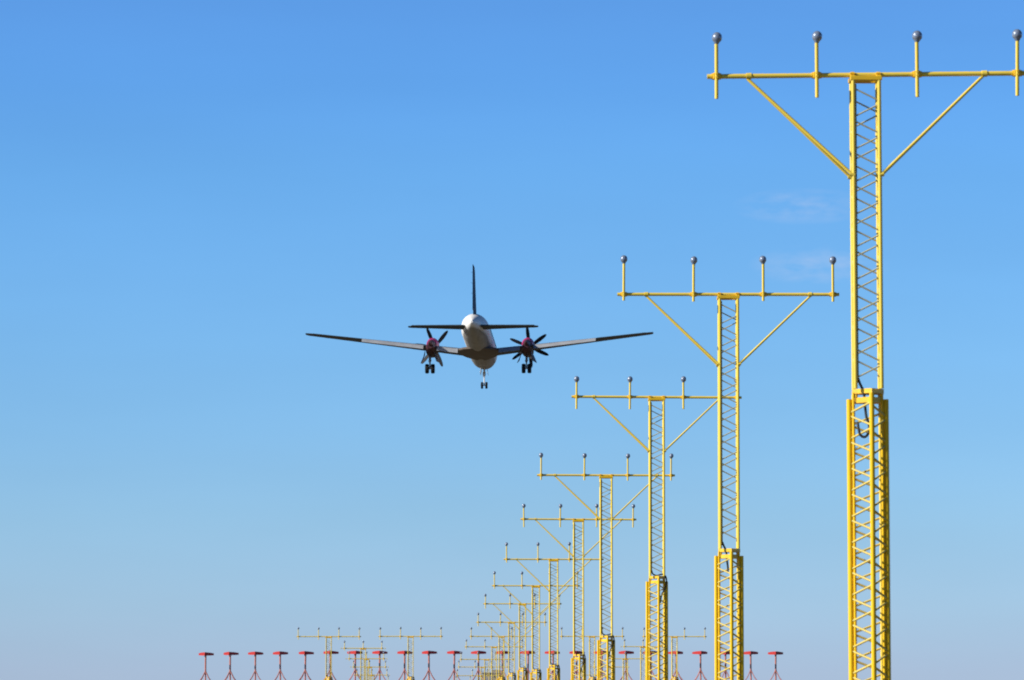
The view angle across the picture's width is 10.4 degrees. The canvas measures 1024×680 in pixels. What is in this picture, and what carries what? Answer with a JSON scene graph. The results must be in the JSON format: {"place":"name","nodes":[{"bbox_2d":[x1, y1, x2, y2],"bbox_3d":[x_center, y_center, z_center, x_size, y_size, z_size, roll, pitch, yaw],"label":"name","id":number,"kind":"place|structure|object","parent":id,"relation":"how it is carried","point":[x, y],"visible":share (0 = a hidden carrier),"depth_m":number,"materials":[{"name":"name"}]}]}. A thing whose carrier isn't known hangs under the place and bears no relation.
{"place":"outdoors","nodes":[
{"label":"outdoors","id":0,"kind":"place"},
{"bbox_2d":[305,265,652,388],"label":"turboprop aircraft","id":1,"kind":"object","parent":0,"point":[481,350],"visible":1,"depth_m":494.71,"materials":[{"name":"white paint"}]},
{"bbox_2d":[481,670,501,679],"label":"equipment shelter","id":2,"kind":"object","parent":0,"point":[489,673],"visible":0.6,"depth_m":505.21,"materials":[{"name":"beige metal"}]},
{"bbox_2d":[492,670,500,679],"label":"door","id":3,"kind":"structure","parent":2,"relation":"in","point":[492,670],"depth_m":505.25,"materials":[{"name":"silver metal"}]},
{"bbox_2d":[0,0,1023,679],"label":"sky","id":4,"kind":"structure","parent":0,"point":[191,191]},
{"bbox_3d":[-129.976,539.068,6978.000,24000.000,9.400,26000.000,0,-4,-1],"label":"ground","id":5,"kind":"structure","parent":0,"visible":0},
{"bbox_2d":[199,652,213,679],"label":"antenna","id":6,"kind":"object","parent":5,"relation":"on","point":[205,654],"visible":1,"depth_m":498.23,"materials":[{"name":"red metal"}]},
{"bbox_2d":[224,652,238,679],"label":"antenna","id":7,"kind":"object","parent":5,"relation":"on","point":[230,654],"visible":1,"depth_m":498.32,"materials":[{"name":"red metal"}]},
{"bbox_2d":[248,652,262,679],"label":"antenna","id":8,"kind":"object","parent":5,"relation":"on","point":[255,654],"visible":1,"depth_m":498.30,"materials":[{"name":"metal"}]},
{"bbox_2d":[273,651,287,679],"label":"antenna","id":9,"kind":"object","parent":5,"relation":"on","point":[279,653],"visible":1,"depth_m":498.35,"materials":[{"name":"red metal"}]},
{"bbox_2d":[299,651,313,679],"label":"antenna","id":10,"kind":"object","parent":5,"relation":"on","point":[304,653],"visible":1,"depth_m":498.37,"materials":[{"name":"metal"}]},
{"bbox_2d":[296,627,360,679],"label":"approach light mast","id":11,"kind":"object","parent":5,"relation":"on","point":[326,637],"visible":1,"depth_m":332.22,"materials":[{"name":"metal"}]},
{"bbox_2d":[323,651,338,679],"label":"antenna","id":12,"kind":"object","parent":5,"relation":"on","point":[333,652],"visible":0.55,"depth_m":498.51,"materials":[{"name":"red metal"}]},
{"bbox_2d":[347,651,361,679],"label":"antenna","id":13,"kind":"object","parent":5,"relation":"on","point":[355,653],"visible":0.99,"depth_m":498.52,"materials":[{"name":"red metal"}]},
{"bbox_2d":[341,641,385,679],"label":"approach light mast","id":14,"kind":"object","parent":5,"relation":"on","point":[363,648],"visible":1,"depth_m":361.95,"materials":[{"name":"metal"}]},
{"bbox_2d":[346,652,386,679],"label":"approach light mast","id":15,"kind":"object","parent":5,"relation":"on","point":[349,658],"visible":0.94,"depth_m":391.56,"materials":[{"name":"metal"}]},
{"bbox_2d":[350,660,388,679],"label":"approach light mast","id":16,"kind":"object","parent":5,"relation":"on","point":[369,668],"visible":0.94,"depth_m":421.05,"materials":[{"name":"metal"}]},
{"bbox_2d":[372,651,387,679],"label":"antenna","id":17,"kind":"object","parent":5,"relation":"on","point":[379,653],"visible":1,"depth_m":498.51,"materials":[{"name":"red metal"}]},
{"bbox_2d":[397,651,412,679],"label":"antenna","id":18,"kind":"object","parent":5,"relation":"on","point":[404,653],"visible":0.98,"depth_m":498.62,"materials":[{"name":"red metal"}]},
{"bbox_2d":[378,627,442,679],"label":"approach light mast","id":19,"kind":"object","parent":5,"relation":"on","point":[408,637],"visible":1,"depth_m":332.49,"materials":[{"name":"metal"}]},
{"bbox_2d":[422,651,436,679],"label":"antenna","id":20,"kind":"object","parent":5,"relation":"on","point":[429,653],"visible":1,"depth_m":498.61,"materials":[{"name":"metal"}]},
{"bbox_2d":[447,651,460,679],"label":"antenna","id":21,"kind":"object","parent":5,"relation":"on","point":[454,653],"visible":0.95,"depth_m":498.61,"materials":[{"name":"metal"}]},
{"bbox_2d":[471,651,485,679],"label":"antenna","id":22,"kind":"object","parent":5,"relation":"on","point":[480,652],"visible":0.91,"depth_m":498.72,"materials":[{"name":"metal"}]},
{"bbox_2d":[456,669,503,679],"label":"approach light mast","id":23,"kind":"object","parent":5,"relation":"on","point":[457,675],"visible":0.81,"depth_m":450.76,"materials":[{"name":"metal"}]},
{"bbox_2d":[458,661,507,679],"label":"approach light mast","id":24,"kind":"object","parent":5,"relation":"on","point":[482,667],"visible":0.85,"depth_m":421.26,"materials":[{"name":"metal"}]},
{"bbox_2d":[459,652,513,679],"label":"approach light mast","id":25,"kind":"object","parent":5,"relation":"on","point":[478,659],"visible":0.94,"depth_m":391.74,"materials":[{"name":"metal"}]},
{"bbox_2d":[465,639,522,679],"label":"approach light mast","id":26,"kind":"object","parent":5,"relation":"on","point":[466,646],"visible":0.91,"depth_m":362.12,"materials":[{"name":"metal"}]},
{"bbox_2d":[469,627,533,679],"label":"approach light mast","id":27,"kind":"object","parent":5,"relation":"on","point":[491,636],"visible":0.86,"depth_m":332.61,"materials":[{"name":"metal"}]},
{"bbox_2d":[497,651,509,678],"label":"antenna","id":28,"kind":"object","parent":5,"relation":"on","point":[502,653],"visible":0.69,"depth_m":498.74,"materials":[{"name":"metal"}]},
{"bbox_2d":[476,613,546,679],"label":"approach light mast","id":29,"kind":"object","parent":5,"relation":"on","point":[513,672],"visible":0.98,"depth_m":303.09,"materials":[{"name":"metal"}]},
{"bbox_2d":[483,594,561,679],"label":"approach light mast","id":30,"kind":"object","parent":5,"relation":"on","point":[523,668],"visible":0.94,"depth_m":273.58,"materials":[{"name":"metal"}]},
{"bbox_2d":[520,651,534,679],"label":"antenna","id":31,"kind":"object","parent":5,"relation":"on","point":[528,653],"visible":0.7,"depth_m":498.84,"materials":[{"name":"metal"}]},
{"bbox_2d":[492,571,579,679],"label":"approach light mast","id":32,"kind":"object","parent":5,"relation":"on","point":[536,670],"visible":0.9,"depth_m":244.06,"materials":[{"name":"metal"}]},
{"bbox_2d":[545,651,559,679],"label":"antenna","id":33,"kind":"object","parent":5,"relation":"on","point":[547,652],"visible":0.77,"depth_m":498.84,"materials":[{"name":"metal"}]},
{"bbox_2d":[504,542,603,679],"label":"approach light mast","id":34,"kind":"object","parent":5,"relation":"on","point":[550,618],"visible":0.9,"depth_m":214.52,"materials":[{"name":"metal"}]},
{"bbox_2d":[569,651,584,679],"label":"antenna","id":35,"kind":"object","parent":5,"relation":"on","point":[571,652],"visible":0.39,"depth_m":498.86,"materials":[{"name":"red metal"}]},
{"bbox_2d":[520,504,635,679],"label":"approach light mast","id":36,"kind":"object","parent":5,"relation":"on","point":[582,654],"visible":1,"depth_m":185.05,"materials":[{"name":"metal"}]},
{"bbox_2d":[560,627,623,679],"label":"approach light mast","id":37,"kind":"object","parent":5,"relation":"on","point":[592,677],"visible":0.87,"depth_m":332.74,"materials":[{"name":"metal"}]},
{"bbox_2d":[595,651,606,679],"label":"antenna","id":38,"kind":"object","parent":5,"relation":"on","point":[602,664],"visible":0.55,"depth_m":498.94,"materials":[{"name":"red metal"}]},
{"bbox_2d":[537,453,674,679],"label":"approach light mast","id":39,"kind":"object","parent":5,"relation":"on","point":[607,636],"visible":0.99,"depth_m":155.50,"materials":[{"name":"metal"}]},
{"bbox_2d":[605,652,642,679],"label":"approach light mast","id":40,"kind":"object","parent":5,"relation":"on","point":[625,659],"visible":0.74,"depth_m":391.80,"materials":[{"name":"metal"}]},
{"bbox_2d":[619,651,633,679],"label":"antenna","id":41,"kind":"object","parent":5,"relation":"on","point":[627,652],"visible":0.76,"depth_m":498.94,"materials":[{"name":"metal"}]},
{"bbox_2d":[621,639,662,679],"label":"approach light mast","id":42,"kind":"object","parent":5,"relation":"on","point":[624,646],"visible":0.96,"depth_m":362.29,"materials":[{"name":"metal"}]},
{"bbox_2d":[644,651,656,679],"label":"antenna","id":43,"kind":"object","parent":5,"relation":"on","point":[651,664],"visible":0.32,"depth_m":499.02,"materials":[{"name":"red metal"}]},
{"bbox_2d":[572,376,741,679],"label":"approach light mast","id":44,"kind":"object","parent":5,"relation":"on","point":[664,593],"visible":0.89,"depth_m":125.95,"materials":[{"name":"metal"}]},
{"bbox_2d":[642,627,706,679],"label":"approach light mast","id":45,"kind":"object","parent":5,"relation":"on","point":[672,653],"visible":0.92,"depth_m":332.70,"materials":[{"name":"metal"}]},
{"bbox_2d":[668,651,682,679],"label":"antenna","id":46,"kind":"object","parent":5,"relation":"on","point":[679,652],"visible":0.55,"depth_m":499.01,"materials":[{"name":"metal"}]},
{"bbox_2d":[692,651,706,679],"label":"antenna","id":47,"kind":"object","parent":5,"relation":"on","point":[700,653],"visible":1,"depth_m":499.07,"materials":[{"name":"red metal"}]},
{"bbox_2d":[721,651,729,678],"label":"antenna","id":48,"kind":"object","parent":5,"relation":"on","point":[725,654],"visible":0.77,"depth_m":499.02,"materials":[{"name":"red metal"}]},
{"bbox_2d":[617,255,838,679],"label":"approach light mast","id":49,"kind":"object","parent":5,"relation":"on","point":[731,556],"visible":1,"depth_m":96.42,"materials":[{"name":"metal"}]},
{"bbox_2d":[744,651,757,679],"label":"antenna","id":50,"kind":"object","parent":5,"relation":"on","point":[750,653],"visible":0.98,"depth_m":499.08,"materials":[{"name":"red metal"}]},
{"bbox_2d":[768,651,782,679],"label":"antenna","id":51,"kind":"object","parent":5,"relation":"on","point":[775,653],"visible":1,"depth_m":499.23,"materials":[{"name":"metal"}]},
{"bbox_2d":[707,29,1023,679],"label":"approach light mast","id":52,"kind":"object","parent":5,"relation":"on","point":[883,539],"visible":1,"depth_m":66.89,"materials":[{"name":"metal"}]}
]}

